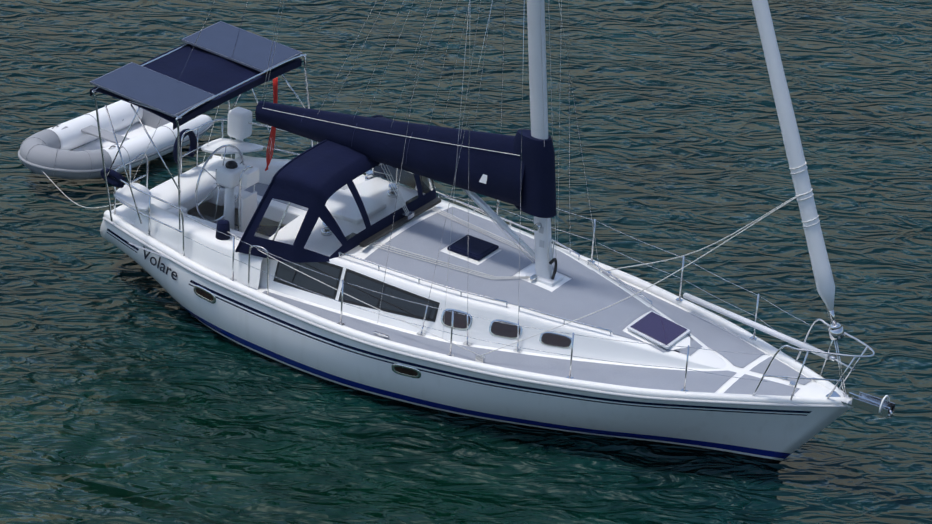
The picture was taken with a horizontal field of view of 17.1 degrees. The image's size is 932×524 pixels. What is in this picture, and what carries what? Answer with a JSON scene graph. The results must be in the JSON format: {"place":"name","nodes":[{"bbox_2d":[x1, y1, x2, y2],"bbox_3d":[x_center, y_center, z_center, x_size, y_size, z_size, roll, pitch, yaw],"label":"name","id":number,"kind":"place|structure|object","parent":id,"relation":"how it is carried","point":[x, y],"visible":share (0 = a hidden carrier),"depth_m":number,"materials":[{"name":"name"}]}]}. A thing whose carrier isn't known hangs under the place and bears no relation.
{"place":"outdoors","nodes":[
{"label":"outdoors","id":0,"kind":"place"},
{"bbox_2d":[0,0,931,523],"bbox_3d":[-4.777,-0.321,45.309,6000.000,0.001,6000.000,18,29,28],"label":"water","id":1,"kind":"structure","parent":0,"point":[132,390],"depth_m":45.64,"materials":[{"name":"teal liquid"}]},
{"bbox_2d":[18,100,212,179],"bbox_3d":[-5.492,-1.899,47.620,1.610,0.920,3.475,19,29,30],"label":"dinghy","id":2,"kind":"object","parent":1,"relation":"on","point":[47,152],"visible":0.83,"depth_m":47.38,"materials":[{"name":"white rubber"}]},
{"bbox_2d":[90,0,894,462],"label":"sailboat","id":3,"kind":"object","parent":1,"relation":"on","point":[324,258],"visible":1,"depth_m":41.37,"materials":[{"name":"grey plastic"}]},
{"bbox_2d":[41,170,121,207],"bbox_3d":[-5.620,-1.098,45.183,0.012,0.697,2.902,-13,30,-30],"label":"painter","id":4,"kind":"object","parent":3,"relation":"attached to","point":[74,202],"visible":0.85,"depth_m":45.45,"materials":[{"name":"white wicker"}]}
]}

